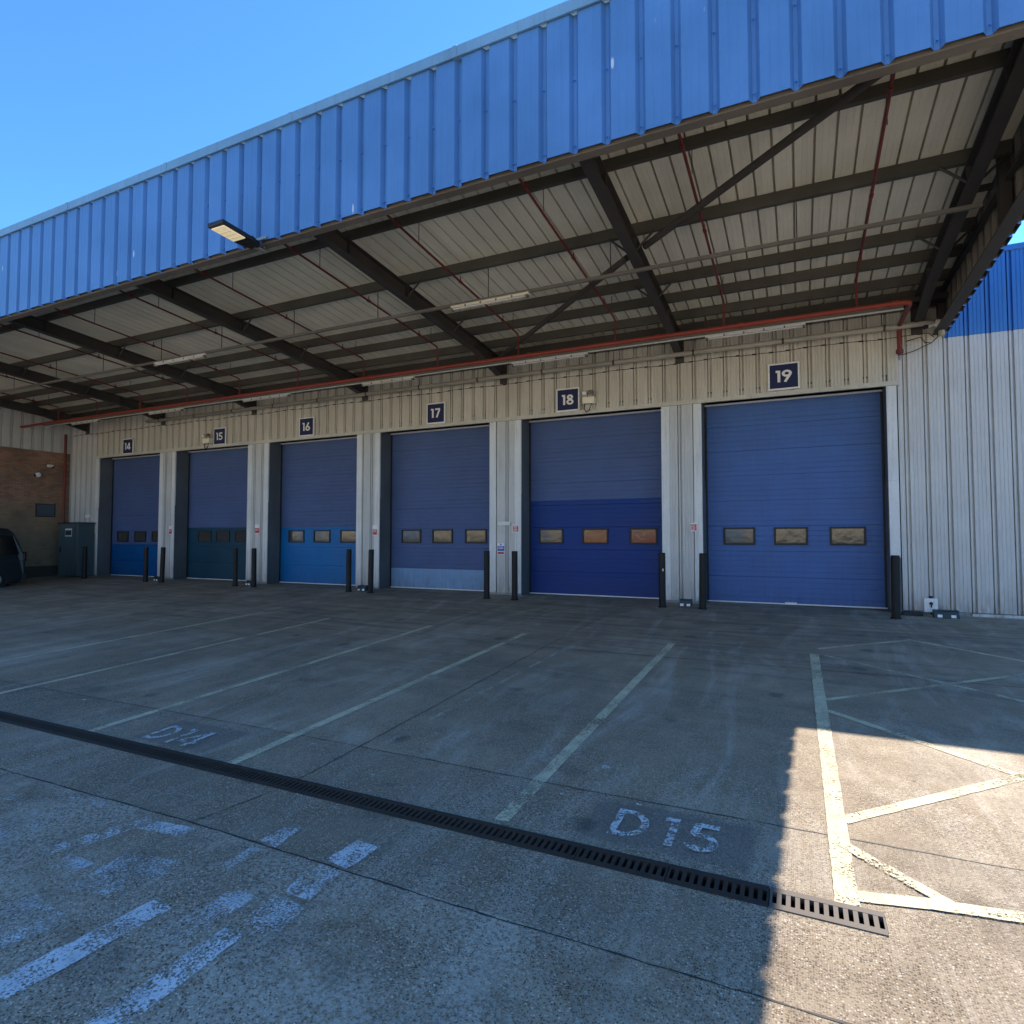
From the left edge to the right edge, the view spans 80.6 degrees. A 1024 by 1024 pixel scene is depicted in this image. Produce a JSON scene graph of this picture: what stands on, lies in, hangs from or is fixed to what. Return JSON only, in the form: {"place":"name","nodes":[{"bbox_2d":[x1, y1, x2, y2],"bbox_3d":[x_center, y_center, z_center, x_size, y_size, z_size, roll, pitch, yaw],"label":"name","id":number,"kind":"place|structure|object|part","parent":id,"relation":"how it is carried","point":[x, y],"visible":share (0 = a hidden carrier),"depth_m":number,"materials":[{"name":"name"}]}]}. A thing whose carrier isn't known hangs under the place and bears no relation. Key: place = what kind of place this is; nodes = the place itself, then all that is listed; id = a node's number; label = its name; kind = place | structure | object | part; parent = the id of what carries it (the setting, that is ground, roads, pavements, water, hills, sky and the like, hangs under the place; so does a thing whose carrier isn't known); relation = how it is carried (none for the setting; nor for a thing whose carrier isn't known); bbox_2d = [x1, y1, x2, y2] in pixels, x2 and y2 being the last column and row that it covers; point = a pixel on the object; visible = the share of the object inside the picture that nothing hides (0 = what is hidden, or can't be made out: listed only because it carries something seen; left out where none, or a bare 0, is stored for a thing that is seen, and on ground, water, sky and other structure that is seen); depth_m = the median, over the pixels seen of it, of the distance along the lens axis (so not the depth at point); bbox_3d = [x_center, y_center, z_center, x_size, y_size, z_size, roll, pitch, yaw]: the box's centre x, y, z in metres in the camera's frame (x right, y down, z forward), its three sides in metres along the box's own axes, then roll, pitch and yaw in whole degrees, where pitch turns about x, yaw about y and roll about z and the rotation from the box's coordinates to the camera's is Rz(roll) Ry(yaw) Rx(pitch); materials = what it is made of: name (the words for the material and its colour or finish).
{"place":"outdoors","nodes":[
{"label":"outdoors","id":0,"kind":"place"},
{"bbox_2d":[0,575,1023,1023],"bbox_3d":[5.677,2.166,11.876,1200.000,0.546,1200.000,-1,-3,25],"label":"ground","id":1,"kind":"structure","parent":0,"point":[732,735],"depth_m":4.02,"materials":[{"name":"concrete"}]},
{"bbox_2d":[0,528,26,586],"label":"parked van","id":2,"kind":"object","parent":1,"relation":"on","point":[13,557],"visible":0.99,"depth_m":18.62,"materials":[{"name":"paint"}]},
{"bbox_3d":[-15.575,0.980,18.446,0.102,0.640,0.880,-1,-3,25],"label":"side window","id":3,"kind":"part","parent":2,"relation":"part of","materials":[{"name":"black glass"}]},
{"bbox_2d":[0,894,67,948],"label":"painted mark","id":4,"kind":"object","parent":1,"relation":"on","point":[31,906],"visible":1,"depth_m":2.91,"materials":[{"name":"white paint"}]},
{"bbox_2d":[0,407,71,577],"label":"brick building","id":5,"kind":"structure","parent":1,"relation":"on","point":[34,511],"depth_m":21.52,"materials":[{"name":"brown brick"}]},
{"bbox_2d":[35,503,55,516],"bbox_3d":[-16.848,-0.058,21.809,0.030,0.480,0.640,-1,-3,25],"label":"blocked window","id":6,"kind":"structure","parent":5,"relation":"in","point":[41,510],"depth_m":21.80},
{"bbox_2d":[17,812,57,827],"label":"painted mark","id":7,"kind":"object","parent":1,"relation":"on","point":[38,820],"visible":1,"depth_m":3.89,"materials":[{"name":"white paint"}]},
{"bbox_2d":[52,854,93,870],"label":"painted mark","id":8,"kind":"object","parent":1,"relation":"on","point":[83,861],"visible":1,"depth_m":3.39,"materials":[{"name":"white paint"}]},
{"bbox_2d":[58,522,95,575],"bbox_3d":[-15.643,1.328,21.666,1.220,1.900,0.600,-1,-3,25],"label":"utility cabinet","id":9,"kind":"object","parent":1,"relation":"on","point":[75,538],"visible":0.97,"depth_m":21.43,"materials":[{"name":"green metal"}]},
{"bbox_3d":[-15.826,1.338,21.444,0.980,1.780,0.033,-1,-3,25],"label":"door","id":10,"kind":"part","parent":9,"relation":"part of","materials":[{"name":"grey metal"}]},
{"bbox_2d":[81,546,87,578],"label":"bollard","id":11,"kind":"object","parent":1,"relation":"on","point":[84,564],"visible":0.82,"depth_m":20.72,"materials":[{"name":"metal"}]},
{"bbox_2d":[0,900,170,998],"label":"painted mark","id":12,"kind":"object","parent":1,"relation":"on","point":[68,960],"visible":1,"depth_m":2.67,"materials":[{"name":"white paint"}]},
{"bbox_2d":[70,797,105,806],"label":"painted mark","id":13,"kind":"object","parent":1,"relation":"on","point":[90,799],"visible":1,"depth_m":4.13,"materials":[{"name":"white paint"}]},
{"bbox_2d":[44,818,195,853],"bbox_3d":[-2.379,1.976,3.727,0.828,0.023,0.329,1,-2,-15],"label":"painted mark","id":14,"kind":"object","parent":1,"relation":"on","point":[168,827],"visible":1,"depth_m":3.74,"materials":[{"name":"white paint"}]},
{"bbox_2d":[70,852,181,900],"bbox_3d":[-2.088,1.966,3.278,0.415,0.016,0.360,-1,-2,18],"label":"painted mark","id":15,"kind":"object","parent":1,"relation":"on","point":[111,866],"visible":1,"depth_m":3.30,"materials":[{"name":"white paint"}]},
{"bbox_2d":[0,612,263,661],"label":"parking line","id":16,"kind":"object","parent":1,"relation":"on","point":[120,638],"visible":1,"depth_m":9.81,"materials":[{"name":"beige paint"}]},
{"bbox_2d":[142,547,148,581],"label":"bollard","id":17,"kind":"object","parent":1,"relation":"on","point":[145,564],"visible":0.87,"depth_m":19.32,"materials":[{"name":"metal"}]},
{"bbox_2d":[158,547,165,582],"bbox_3d":[-11.016,1.688,19.032,0.184,1.158,0.184,1,-3,-5],"label":"bollard","id":18,"kind":"object","parent":1,"relation":"on","point":[162,565],"visible":0.88,"depth_m":18.98,"materials":[{"name":"metal"}]},
{"bbox_2d":[85,928,241,1023],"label":"painted mark","id":19,"kind":"object","parent":1,"relation":"on","point":[163,982],"visible":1,"depth_m":2.49,"materials":[{"name":"white paint"}]},
{"bbox_2d":[0,618,330,693],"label":"parking line","id":20,"kind":"object","parent":1,"relation":"on","point":[149,659],"visible":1,"depth_m":8.32,"materials":[{"name":"beige paint"}]},
{"bbox_2d":[142,725,213,745],"bbox_3d":[-2.956,1.989,5.377,0.609,0.019,0.330,-1,-3,25],"label":"bay lettering","id":21,"kind":"object","parent":1,"relation":"on","point":[175,726],"visible":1,"depth_m":5.36,"materials":[{"name":"paint"}]},
{"bbox_2d":[149,889,253,943],"bbox_3d":[-1.495,1.953,2.911,0.200,0.018,0.465,-1,-3,30],"label":"painted mark","id":22,"kind":"object","parent":1,"relation":"on","point":[233,903],"visible":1,"depth_m":3.00,"materials":[{"name":"white paint"}]},
{"bbox_2d":[34,596,419,683],"bbox_3d":[-3.901,2.046,11.059,0.016,0.332,8.500,-1,-3,25],"label":"slab joint","id":23,"kind":"object","parent":1,"relation":"on","point":[211,643],"visible":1,"depth_m":9.34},
{"bbox_2d":[190,789,276,822],"bbox_3d":[-1.847,1.968,4.064,0.012,0.023,0.612,-2,-3,40],"label":"slab joint","id":24,"kind":"object","parent":1,"relation":"on","point":[229,807],"visible":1,"depth_m":4.05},
{"bbox_2d":[232,548,237,585],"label":"bollard","id":25,"kind":"object","parent":1,"relation":"on","point":[235,566],"visible":0.88,"depth_m":17.56,"materials":[{"name":"metal"}]},
{"bbox_2d":[222,847,261,871],"bbox_3d":[-1.543,1.957,3.404,0.087,0.010,0.261,-1,-3,25],"label":"painted mark","id":26,"kind":"object","parent":1,"relation":"on","point":[248,849],"visible":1,"depth_m":3.44,"materials":[{"name":"white paint"}]},
{"bbox_2d":[250,548,256,586],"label":"bollard","id":27,"kind":"object","parent":1,"relation":"on","point":[253,564],"visible":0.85,"depth_m":17.24,"materials":[{"name":"metal"}]},
{"bbox_2d":[87,625,432,731],"bbox_3d":[-2.649,2.005,8.089,0.096,0.222,5.690,-1,-3,26],"label":"parking line","id":28,"kind":"object","parent":1,"relation":"on","point":[166,707],"visible":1,"depth_m":6.99,"materials":[{"name":"beige paint"}]},
{"bbox_2d":[240,895,307,937],"bbox_3d":[-1.159,1.948,2.902,0.252,0.011,0.288,-1,-3,25],"label":"painted mark","id":29,"kind":"object","parent":1,"relation":"on","point":[274,917],"visible":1,"depth_m":2.92,"materials":[{"name":"white paint"}]},
{"bbox_2d":[261,823,300,846],"bbox_3d":[-1.392,1.956,3.674,0.154,0.010,0.264,-1,-3,25],"label":"painted mark","id":30,"kind":"object","parent":1,"relation":"on","point":[280,835],"visible":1,"depth_m":3.63,"materials":[{"name":"white paint"}]},
{"bbox_2d":[283,866,338,898],"bbox_3d":[-1.046,1.948,3.184,0.187,0.010,0.264,-1,-3,25],"label":"painted mark","id":31,"kind":"object","parent":1,"relation":"on","point":[310,893],"visible":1,"depth_m":3.14,"materials":[{"name":"white paint"}]},
{"bbox_2d":[345,549,351,591],"bbox_3d":[-4.276,1.555,15.825,0.184,1.158,0.184,-2,-3,30],"label":"bollard","id":32,"kind":"object","parent":1,"relation":"on","point":[348,567],"visible":0.88,"depth_m":15.77,"materials":[{"name":"metal"}]},
{"bbox_2d":[328,840,376,867],"bbox_3d":[-0.910,1.947,3.443,0.180,0.010,0.248,-1,-3,30],"label":"painted mark","id":33,"kind":"object","parent":1,"relation":"on","point":[343,854],"visible":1,"depth_m":3.44,"materials":[{"name":"white paint"}]},
{"bbox_2d":[357,585,367,590],"bbox_3d":[-3.932,2.007,15.942,0.279,0.144,0.184,-1,-3,25],"label":"bait box","id":34,"kind":"object","parent":1,"relation":"on","point":[362,587],"visible":0.8,"depth_m":15.88,"materials":[{"name":"plastic"}]},
{"bbox_2d":[367,549,373,592],"bbox_3d":[-3.629,1.543,15.524,0.184,1.158,0.184,1,-3,-13],"label":"bollard","id":35,"kind":"object","parent":1,"relation":"on","point":[370,568],"visible":0.87,"depth_m":15.47,"materials":[{"name":"metal"}]},
{"bbox_2d":[227,633,526,763],"bbox_3d":[-1.000,1.973,7.273,0.101,0.219,5.610,-1,-3,26],"label":"parking line","id":36,"kind":"object","parent":1,"relation":"on","point":[311,727],"visible":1,"depth_m":6.01,"materials":[{"name":"beige paint"}]},
{"bbox_2d":[0,768,852,1023],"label":"slab joint","id":37,"kind":"object","parent":1,"relation":"on","point":[831,1018],"visible":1,"depth_m":2.95,"materials":[{"name":"grey concrete"}]},
{"bbox_2d":[0,711,888,936],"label":"channel drain","id":38,"kind":"object","parent":1,"relation":"in","point":[848,915],"visible":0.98,"depth_m":3.58,"materials":[{"name":"metal"}]},
{"bbox_2d":[299,608,619,778],"bbox_3d":[0.413,1.959,8.608,0.054,0.360,9.230,-1,-3,26],"label":"slab joint","id":39,"kind":"object","parent":1,"relation":"on","point":[439,703],"visible":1,"depth_m":6.08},
{"bbox_2d":[384,648,565,743],"bbox_3d":[-0.149,1.956,6.897,0.056,0.156,4.003,-1,-3,28],"label":"faint line","id":40,"kind":"object","parent":1,"relation":"on","point":[551,655],"visible":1,"depth_m":6.62,"materials":[{"name":"grey concrete"}]},
{"bbox_2d":[483,551,489,598],"bbox_3d":[-0.588,1.483,14.066,0.184,1.158,0.184,-1,-2,29],"label":"bollard","id":41,"kind":"object","parent":1,"relation":"on","point":[486,574],"visible":0.88,"depth_m":14.01,"materials":[{"name":"metal"}]},
{"bbox_2d":[4,601,1014,686],"bbox_3d":[-4.615,2.060,11.186,30.000,0.004,0.092,-1,-3,25],"label":"slab joint","id":42,"kind":"object","parent":1,"relation":"on","point":[574,649],"visible":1,"depth_m":8.38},
{"bbox_2d":[0,680,1020,869],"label":"slab joint","id":43,"kind":"object","parent":1,"relation":"on","point":[580,789],"visible":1,"depth_m":4.11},
{"bbox_2d":[0,0,1023,618],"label":"warehouse","id":44,"kind":"structure","parent":1,"relation":"on","point":[842,474],"depth_m":11.05,"materials":[{"name":"blue metal"}]},
{"bbox_2d":[123,438,133,454],"bbox_3d":[-13.387,-2.290,21.065,0.560,0.540,0.047,-1,-3,25],"label":"number sign","id":45,"kind":"object","parent":44,"relation":"attached to","point":[128,446],"visible":1,"depth_m":21.02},
{"bbox_2d":[110,454,159,576],"bbox_3d":[-13.186,0.139,21.453,3.345,4.273,0.074,-1,-3,25],"label":"loading door","id":46,"kind":"structure","parent":44,"relation":"in","point":[135,480],"depth_m":21.64,"materials":[{"name":"blue metal"}]},
{"bbox_2d":[169,526,172,533],"bbox_3d":[-11.294,0.597,19.979,0.170,0.280,0.024,-1,-3,25],"label":"wall notice","id":47,"kind":"object","parent":44,"relation":"attached to","point":[170,529],"depth_m":19.96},
{"bbox_2d":[201,433,212,449],"bbox_3d":[-9.730,-2.247,19.262,0.310,0.509,0.204,-1,-3,25],"label":"spotlight unit","id":48,"kind":"object","parent":44,"relation":"attached to","point":[206,440],"visible":1,"depth_m":19.23,"materials":[{"name":"beige plastic"}]},
{"bbox_2d":[186,446,247,580],"bbox_3d":[-9.437,0.066,19.673,3.345,4.273,0.071,-1,-3,25],"label":"loading door","id":49,"kind":"structure","parent":44,"relation":"in","point":[217,478],"depth_m":19.81,"materials":[{"name":"blue metal"}]},
{"bbox_2d":[213,427,226,445],"bbox_3d":[-9.236,-2.392,19.097,0.550,0.540,0.047,-1,-3,25],"label":"number sign","id":50,"kind":"object","parent":44,"relation":"attached to","point":[220,436],"visible":1,"depth_m":19.06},
{"bbox_2d":[208,219,267,252],"bbox_3d":[-3.484,-3.547,7.783,0.400,0.138,0.806,-1,-3,25],"label":"floodlight","id":51,"kind":"object","parent":44,"relation":"attached to","point":[228,230],"visible":1,"depth_m":7.64,"materials":[{"name":"black metal"}]},
{"bbox_2d":[255,524,259,533],"bbox_3d":[-7.712,0.517,18.280,0.200,0.280,0.024,-1,-3,25],"label":"wall notice","id":52,"kind":"object","parent":44,"relation":"attached to","point":[257,528],"depth_m":18.26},
{"bbox_2d":[299,417,314,436],"bbox_3d":[-5.961,-2.476,17.544,0.560,0.540,0.046,-1,-3,25],"label":"number sign","id":53,"kind":"object","parent":44,"relation":"attached to","point":[306,426],"visible":1,"depth_m":17.52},
{"bbox_2d":[279,437,356,585],"bbox_3d":[-5.616,-0.009,17.861,3.345,4.273,0.073,-1,-3,25],"label":"loading door","id":54,"kind":"structure","parent":44,"relation":"in","point":[318,490],"depth_m":17.96,"materials":[{"name":"blue metal"}]},
{"bbox_2d":[372,525,377,535],"bbox_3d":[-3.715,0.498,16.382,0.170,0.280,0.024,-1,-3,25],"label":"wall notice","id":55,"kind":"object","parent":44,"relation":"attached to","point":[374,530],"depth_m":16.37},
{"bbox_2d":[427,402,445,424],"bbox_3d":[-1.969,-2.560,15.650,0.560,0.540,0.046,-1,-3,25],"label":"number sign","id":56,"kind":"object","parent":44,"relation":"attached to","point":[436,413],"visible":1,"depth_m":15.62,"materials":[{"name":"blue plastic"}]},
{"bbox_2d":[390,425,489,590],"bbox_3d":[-1.867,-0.083,16.083,3.345,4.273,0.074,-1,-3,25],"label":"loading door","id":57,"kind":"structure","parent":44,"relation":"in","point":[440,478],"depth_m":16.13,"materials":[{"name":"blue metal"}]},
{"bbox_2d":[0,73,912,427],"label":"sprinkler pipework","id":58,"kind":"object","parent":44,"relation":"attached to","point":[780,319],"visible":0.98,"depth_m":11.71,"materials":[{"name":"red paint"}]},
{"bbox_2d":[43,305,903,426],"bbox_3d":[-5.037,-3.350,16.193,26.300,0.085,0.050,-1,-3,25],"label":"white conduit","id":59,"kind":"object","parent":44,"relation":"attached to","point":[837,316],"visible":0.86,"depth_m":13.42,"materials":[{"name":"plastic"}]},
{"bbox_2d":[71,419,99,425],"bbox_3d":[-14.588,-3.063,20.654,1.550,0.090,0.080,-1,-3,25],"label":"strip light","id":60,"kind":"object","parent":59,"relation":"attached to","point":[84,422],"visible":1,"depth_m":20.62,"materials":[{"name":"white plastic"}]},
{"bbox_2d":[148,408,183,414],"bbox_3d":[-10.816,-3.137,18.865,1.600,0.090,0.080,-1,-3,25],"label":"strip light","id":61,"kind":"object","parent":59,"relation":"attached to","point":[166,411],"visible":1,"depth_m":18.83,"materials":[{"name":"white plastic"}]},
{"bbox_2d":[242,393,290,402],"bbox_3d":[-6.932,-3.213,17.022,1.800,0.090,0.080,-1,-3,25],"label":"strip light","id":62,"kind":"object","parent":59,"relation":"attached to","point":[267,397],"visible":1,"depth_m":16.96,"materials":[{"name":"white plastic"}]},
{"bbox_2d":[361,376,414,386],"bbox_3d":[-3.138,-3.288,15.222,1.600,0.090,0.080,-1,-3,25],"label":"strip light","id":63,"kind":"object","parent":59,"relation":"attached to","point":[388,381],"visible":1,"depth_m":15.17,"materials":[{"name":"white plastic"}]},
{"bbox_2d":[511,352,587,366],"bbox_3d":[0.809,-3.365,13.349,1.800,0.090,0.080,-1,-3,25],"label":"strip light","id":64,"kind":"object","parent":59,"relation":"attached to","point":[585,354],"visible":1,"depth_m":13.30,"materials":[{"name":"white plastic"}]},
{"bbox_2d":[705,322,805,340],"bbox_3d":[4.622,-3.440,11.540,1.780,0.090,0.080,-1,-3,25],"label":"strip light","id":65,"kind":"object","parent":59,"relation":"attached to","point":[759,330],"visible":1,"depth_m":11.49,"materials":[{"name":"white plastic"}]},
{"bbox_2d":[0,202,982,392],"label":"lighting trunking","id":66,"kind":"object","parent":44,"relation":"hanging from","point":[817,236],"visible":0.86,"depth_m":9.86,"materials":[{"name":"metal"}]},
{"bbox_2d":[153,353,206,366],"bbox_3d":[-7.851,-3.588,14.261,1.800,0.090,0.080,-1,-3,25],"label":"strip light","id":67,"kind":"object","parent":66,"relation":"attached to","point":[155,364],"visible":1,"depth_m":14.21,"materials":[{"name":"white plastic"}]},
{"bbox_2d":[451,291,529,311],"bbox_3d":[-0.412,-3.734,10.732,1.550,0.090,0.080,-1,-3,25],"label":"strip light","id":68,"kind":"object","parent":66,"relation":"attached to","point":[491,300],"visible":1,"depth_m":10.68,"materials":[{"name":"white plastic"}]},
{"bbox_2d":[497,543,504,554],"bbox_3d":[-0.268,0.900,14.727,0.190,0.280,0.024,-1,-3,25],"label":"wall notice","id":69,"kind":"object","parent":44,"relation":"attached to","point":[500,548],"depth_m":14.72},
{"bbox_2d":[497,522,510,525],"bbox_3d":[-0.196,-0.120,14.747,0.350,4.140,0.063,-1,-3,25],"label":"junction cover","id":70,"kind":"object","parent":44,"relation":"on","point":[503,523],"visible":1,"depth_m":14.71,"materials":[{"name":"white plastic"}]},
{"bbox_2d":[77,333,933,435],"bbox_3d":[-4.316,-3.026,16.806,26.704,0.126,0.050,-1,-3,25],"label":"pipe","id":71,"kind":"object","parent":44,"relation":"attached to","point":[539,379],"depth_m":14.26,"materials":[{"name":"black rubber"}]},
{"bbox_2d":[513,525,518,531],"bbox_3d":[0.091,0.399,14.577,0.165,0.190,0.024,-1,-3,25],"label":"wall notice","id":72,"kind":"object","parent":44,"relation":"attached to","point":[515,528],"depth_m":14.56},
{"bbox_2d":[145,313,944,422],"bbox_3d":[-2.275,-3.247,15.602,22.232,0.540,0.114,-1,-3,25],"label":"drain pipe","id":73,"kind":"object","parent":44,"relation":"attached to","point":[883,328],"visible":0.95,"depth_m":13.54,"materials":[{"name":"metal"}]},
{"bbox_2d":[556,387,579,411],"bbox_3d":[1.306,-2.619,14.096,0.570,0.540,0.046,-1,-3,25],"label":"number sign","id":74,"kind":"object","parent":44,"relation":"attached to","point":[567,399],"visible":1,"depth_m":14.07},
{"bbox_2d":[582,390,595,411],"bbox_3d":[1.756,-2.533,13.816,0.280,0.509,0.204,-1,-3,25],"label":"spotlight unit","id":75,"kind":"object","parent":44,"relation":"attached to","point":[587,400],"visible":1,"depth_m":13.78,"materials":[{"name":"beige plastic"}]},
{"bbox_2d":[529,409,661,598],"bbox_3d":[1.945,-0.158,14.275,3.345,4.273,0.075,-1,-3,25],"label":"loading door","id":76,"kind":"structure","parent":44,"relation":"in","point":[609,544],"depth_m":14.27,"materials":[{"name":"blue metal"}]},
{"bbox_2d":[691,523,696,530],"bbox_3d":[3.855,0.320,12.791,0.130,0.180,0.024,-1,-3,25],"label":"wall notice","id":77,"kind":"object","parent":44,"relation":"attached to","point":[693,526],"depth_m":12.78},
{"bbox_2d":[768,361,799,390],"bbox_3d":[5.457,-2.725,12.128,0.580,0.540,0.046,-1,-3,25],"label":"number sign","id":78,"kind":"object","parent":44,"relation":"attached to","point":[784,376],"visible":1,"depth_m":12.11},
{"bbox_2d":[705,389,887,608],"bbox_3d":[5.748,-0.233,12.470,3.345,4.273,0.075,-1,-3,25],"label":"loading door","id":79,"kind":"structure","parent":44,"relation":"in","point":[795,486],"depth_m":12.43,"materials":[{"name":"blue metal"}]},
{"bbox_2d":[902,319,941,354],"bbox_3d":[7.514,-3.194,11.022,0.363,0.506,0.617,0,-2,-10],"label":"security camera","id":80,"kind":"object","parent":44,"relation":"attached to","point":[935,324],"visible":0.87,"depth_m":10.83,"materials":[{"name":"white plastic"}]},
{"bbox_2d":[923,596,937,614],"bbox_3d":[7.580,1.700,10.926,0.210,0.352,0.113,-1,-3,25],"label":"isolator box","id":81,"kind":"object","parent":44,"relation":"attached to","point":[930,603],"visible":0.84,"depth_m":10.92,"materials":[{"name":"white plastic"}]},
{"bbox_2d":[511,551,518,599],"bbox_3d":[0.061,1.470,13.764,0.184,1.158,0.184,2,-3,-44],"label":"bollard","id":82,"kind":"object","parent":1,"relation":"on","point":[514,575],"visible":0.89,"depth_m":13.71,"materials":[{"name":"metal"}]},
{"bbox_2d":[496,643,674,821],"bbox_3d":[1.138,1.931,6.320,0.113,0.218,5.600,-1,-3,25],"label":"parking line","id":83,"kind":"object","parent":1,"relation":"on","point":[620,696],"visible":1,"depth_m":5.11,"materials":[{"name":"beige paint"}]},
{"bbox_2d":[658,553,666,607],"bbox_3d":[3.069,1.411,12.338,0.184,1.158,0.184,-1,-3,25],"label":"bollard","id":84,"kind":"object","parent":1,"relation":"on","point":[662,584],"visible":0.91,"depth_m":12.28,"materials":[{"name":"metal"}]},
{"bbox_2d":[606,808,719,851],"bbox_3d":[0.918,1.913,3.633,0.628,0.018,0.330,-1,-3,25],"label":"bay lettering","id":85,"kind":"object","parent":1,"relation":"on","point":[641,817],"visible":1,"depth_m":3.64,"materials":[{"name":"paint"}]},
{"bbox_2d":[679,599,692,606],"bbox_3d":[3.565,1.860,12.385,0.249,0.144,0.184,-1,-3,25],"label":"bait box","id":86,"kind":"object","parent":1,"relation":"on","point":[685,603],"visible":1,"depth_m":12.32,"materials":[{"name":"plastic"}]},
{"bbox_2d":[698,553,706,609],"bbox_3d":[3.788,1.397,11.991,0.184,1.158,0.184,0,-1,6],"label":"bollard","id":87,"kind":"object","parent":1,"relation":"on","point":[702,581],"visible":0.91,"depth_m":11.93,"materials":[{"name":"metal"}]},
{"bbox_2d":[810,654,859,906],"bbox_3d":[2.828,1.897,5.491,0.114,0.221,5.670,-1,-3,25],"label":"parking line","id":88,"kind":"object","parent":1,"relation":"on","point":[841,836],"visible":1,"depth_m":3.91,"materials":[{"name":"beige paint"}]},
{"bbox_2d":[818,639,912,648],"bbox_3d":[5.037,1.880,8.591,1.665,0.045,0.076,1,-2,-16],"label":"hatch line","id":89,"kind":"object","parent":1,"relation":"on","point":[864,644],"visible":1,"depth_m":8.58,"materials":[{"name":"beige paint"}]},
{"bbox_2d":[890,555,901,618],"bbox_3d":[6.732,1.339,10.598,0.184,1.158,0.184,0,-2,27],"label":"bollard","id":90,"kind":"object","parent":1,"relation":"on","point":[895,589],"visible":0.88,"depth_m":10.55,"materials":[{"name":"metal"}]},
{"bbox_2d":[837,842,957,910],"bbox_3d":[2.010,1.894,3.166,0.080,0.019,0.637,1,-3,-22],"label":"hatch line","id":91,"kind":"object","parent":1,"relation":"on","point":[924,889],"visible":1,"depth_m":3.14,"materials":[{"name":"beige paint"}]},
{"bbox_2d":[901,611,922,615],"bbox_3d":[7.231,1.836,10.918,0.320,0.075,0.180,-1,-3,25],"label":"rubber block","id":92,"kind":"object","parent":1,"relation":"on","point":[914,613],"depth_m":10.85,"materials":[{"name":"black rubber"}]},
{"bbox_2d":[823,655,1023,701],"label":"hatch line","id":93,"kind":"object","parent":1,"relation":"on","point":[1019,700],"visible":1,"depth_m":6.64,"materials":[{"name":"white paint"}]},
{"bbox_2d":[826,673,1023,700],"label":"hatch line","id":94,"kind":"object","parent":1,"relation":"on","point":[912,688],"visible":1,"depth_m":6.46,"materials":[{"name":"white paint"}]},
{"bbox_2d":[828,710,1022,776],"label":"hatch line","id":95,"kind":"object","parent":1,"relation":"on","point":[919,741],"visible":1,"depth_m":4.86,"materials":[{"name":"beige paint"}]},
{"bbox_2d":[843,889,1023,922],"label":"hatch line","id":96,"kind":"object","parent":1,"relation":"on","point":[927,903],"visible":1,"depth_m":2.91,"materials":[{"name":"beige paint"}]},
{"bbox_2d":[845,772,1023,822],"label":"hatch line","id":97,"kind":"object","parent":1,"relation":"on","point":[932,798],"visible":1,"depth_m":3.96,"materials":[{"name":"beige paint"}]},
{"bbox_2d":[932,609,959,618],"bbox_3d":[7.601,1.786,10.581,0.379,0.134,0.184,-1,-3,25],"label":"bait box","id":98,"kind":"object","parent":1,"relation":"on","point":[942,613],"visible":1,"depth_m":10.53,"materials":[{"name":"plastic"}]},
{"bbox_2d":[914,640,1023,661],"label":"hatch line","id":99,"kind":"object","parent":1,"relation":"on","point":[974,652],"visible":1,"depth_m":7.98,"materials":[{"name":"beige paint"}]},
{"bbox_2d":[0,0,1023,244],"label":"sky","id":100,"kind":"structure","parent":0,"point":[95,95],"materials":[{"name":"blue"}]}
]}

